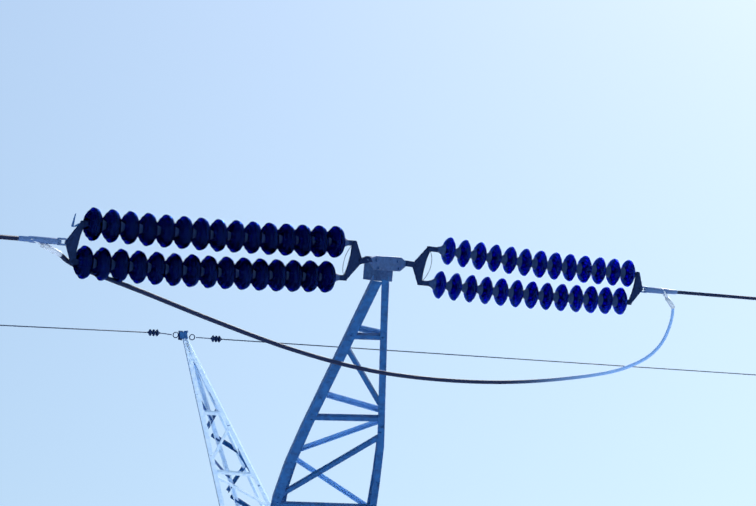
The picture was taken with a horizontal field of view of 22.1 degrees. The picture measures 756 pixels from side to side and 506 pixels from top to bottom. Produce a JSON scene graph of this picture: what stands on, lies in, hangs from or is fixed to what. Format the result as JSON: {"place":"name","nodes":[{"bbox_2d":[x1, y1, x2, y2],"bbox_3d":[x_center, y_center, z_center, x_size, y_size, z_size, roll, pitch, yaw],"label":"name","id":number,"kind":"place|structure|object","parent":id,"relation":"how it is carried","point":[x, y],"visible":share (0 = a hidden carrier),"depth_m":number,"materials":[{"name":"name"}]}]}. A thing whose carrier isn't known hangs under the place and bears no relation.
{"place":"outdoors","nodes":[
{"label":"outdoors","id":0,"kind":"place"},
{"bbox_2d":[73,245,335,292],"bbox_3d":[-1.356,0.135,15.457,2.209,0.433,0.265,8,-38,-25],"label":"lower glass string","id":1,"kind":"object","parent":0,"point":[211,266],"visible":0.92,"depth_m":15.37,"materials":[{"name":"glass"}]},
{"bbox_2d":[65,220,361,280],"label":"yoke plates","id":2,"kind":"object","parent":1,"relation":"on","point":[73,239],"visible":0.83,"depth_m":14.96,"materials":[{"name":"metal"}]},
{"bbox_2d":[71,213,79,226],"bbox_3d":[-2.338,-0.254,14.938,0.085,0.076,0.080,-11,-34,2],"label":"arcing horn","id":3,"kind":"object","parent":2,"relation":"attached to","point":[72,225],"visible":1,"depth_m":14.94,"materials":[{"name":"grey metal"}]},
{"bbox_2d":[83,207,345,257],"bbox_3d":[-1.282,-0.157,15.478,2.213,0.420,0.265,8,-38,-25],"label":"insulator string","id":4,"kind":"object","parent":2,"relation":"attached to","point":[201,240],"visible":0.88,"depth_m":15.38,"materials":[{"name":"glass"}]},
{"bbox_2d":[102,220,348,245],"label":"insulator caps","id":5,"kind":"object","parent":4,"relation":"attached to","point":[212,233],"visible":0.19,"depth_m":15.42,"materials":[{"name":"grey metal"}]},
{"bbox_2d":[93,258,339,281],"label":"string caps","id":6,"kind":"object","parent":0,"point":[202,272],"visible":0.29,"depth_m":15.38,"materials":[{"name":"grey metal"}]},
{"bbox_2d":[18,236,677,293],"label":"dead end clamps","id":7,"kind":"object","parent":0,"point":[49,240],"visible":0.9,"depth_m":14.86,"materials":[{"name":"metal"}]},
{"bbox_2d":[31,239,674,308],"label":"jumper terminals","id":8,"kind":"object","parent":7,"relation":"attached to","point":[53,250],"visible":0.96,"depth_m":14.89,"materials":[{"name":"metal"}]},
{"bbox_2d":[60,254,673,383],"bbox_3d":[0.004,0.538,16.117,5.848,0.889,0.451,8,-38,-24],"label":"jumper loop","id":9,"kind":"object","parent":7,"relation":"attached to","point":[64,258],"visible":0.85,"depth_m":15.93,"materials":[{"name":"metal"}]},
{"bbox_2d":[0,235,755,299],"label":"conductors","id":10,"kind":"object","parent":7,"relation":"attached to","point":[8,237],"visible":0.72,"depth_m":17.48,"materials":[{"name":"metal"}]},
{"bbox_2d":[413,246,642,304],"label":"yokes","id":11,"kind":"object","parent":7,"relation":"attached to","point":[421,260],"visible":0.83,"depth_m":16.71,"materials":[{"name":"metal"}]},
{"bbox_2d":[432,271,627,314],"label":"insulator discs","id":12,"kind":"object","parent":11,"relation":"attached to","point":[500,299],"visible":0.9,"depth_m":16.93,"materials":[{"name":"blue glass"}]},
{"bbox_2d":[429,278,617,306],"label":"insulator caps","id":13,"kind":"object","parent":12,"relation":"attached to","point":[432,283],"visible":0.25,"depth_m":16.94,"materials":[{"name":"metal"}]},
{"bbox_2d":[441,237,634,286],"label":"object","id":14,"kind":"object","parent":11,"relation":"attached to","point":[539,271],"visible":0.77,"depth_m":16.95,"materials":[{"name":"blue glass"}]},
{"bbox_2d":[0,0,755,505],"label":"sky","id":15,"kind":"structure","parent":0,"point":[621,130],"materials":[{"name":"blue"}]},
{"bbox_2d":[438,244,625,278],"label":"string caps","id":16,"kind":"object","parent":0,"point":[442,250],"visible":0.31,"depth_m":16.96,"materials":[{"name":"metal"}]},
{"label":"tower","id":17,"kind":"object","parent":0,"visible":0},
{"bbox_2d":[270,276,388,505],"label":"cross arm","id":18,"kind":"object","parent":17,"relation":"on","point":[282,489],"visible":1,"depth_m":16.96},
{"bbox_2d":[296,325,379,503],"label":"cross braces","id":19,"kind":"object","parent":18,"relation":"attached to","point":[350,401],"visible":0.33,"depth_m":17.40,"materials":[{"name":"metal"}]},
{"bbox_2d":[363,256,405,281],"bbox_3d":[-0.032,0.116,16.349,0.354,0.316,0.618,-31,-39,28],"label":"arm tip box","id":20,"kind":"object","parent":18,"relation":"attached to","point":[379,268],"visible":0.96,"depth_m":16.39,"materials":[{"name":"metal"}]},
{"bbox_2d":[359,256,415,267],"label":"tip shackles","id":21,"kind":"object","parent":20,"relation":"attached to","point":[408,263],"visible":0.88,"depth_m":16.05,"materials":[{"name":"metal"}]},
{"bbox_3d":[-0.226,11.827,26.824,4.526,14.680,4.526,-11,-34,2],"label":"tower","id":22,"kind":"object","parent":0,"visible":0},
{"bbox_2d":[183,338,270,505],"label":"cross arm","id":23,"kind":"object","parent":22,"relation":"attached to","point":[197,372],"visible":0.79,"depth_m":27.97},
{"bbox_2d":[148,329,221,341],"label":"earth wire fittings","id":24,"kind":"object","parent":23,"relation":"attached to","point":[153,332],"visible":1,"depth_m":26.89,"materials":[{"name":"metal"}]},
{"bbox_2d":[0,325,755,374],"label":"earth wire","id":25,"kind":"object","parent":24,"relation":"attached to","point":[387,350],"visible":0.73,"depth_m":28.27,"materials":[{"name":"grey metal"}]},
{"bbox_2d":[180,331,259,505],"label":"cross arm upper bracing","id":26,"kind":"object","parent":23,"relation":"attached to","point":[183,335],"visible":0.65,"depth_m":28.36,"materials":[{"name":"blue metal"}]}
]}

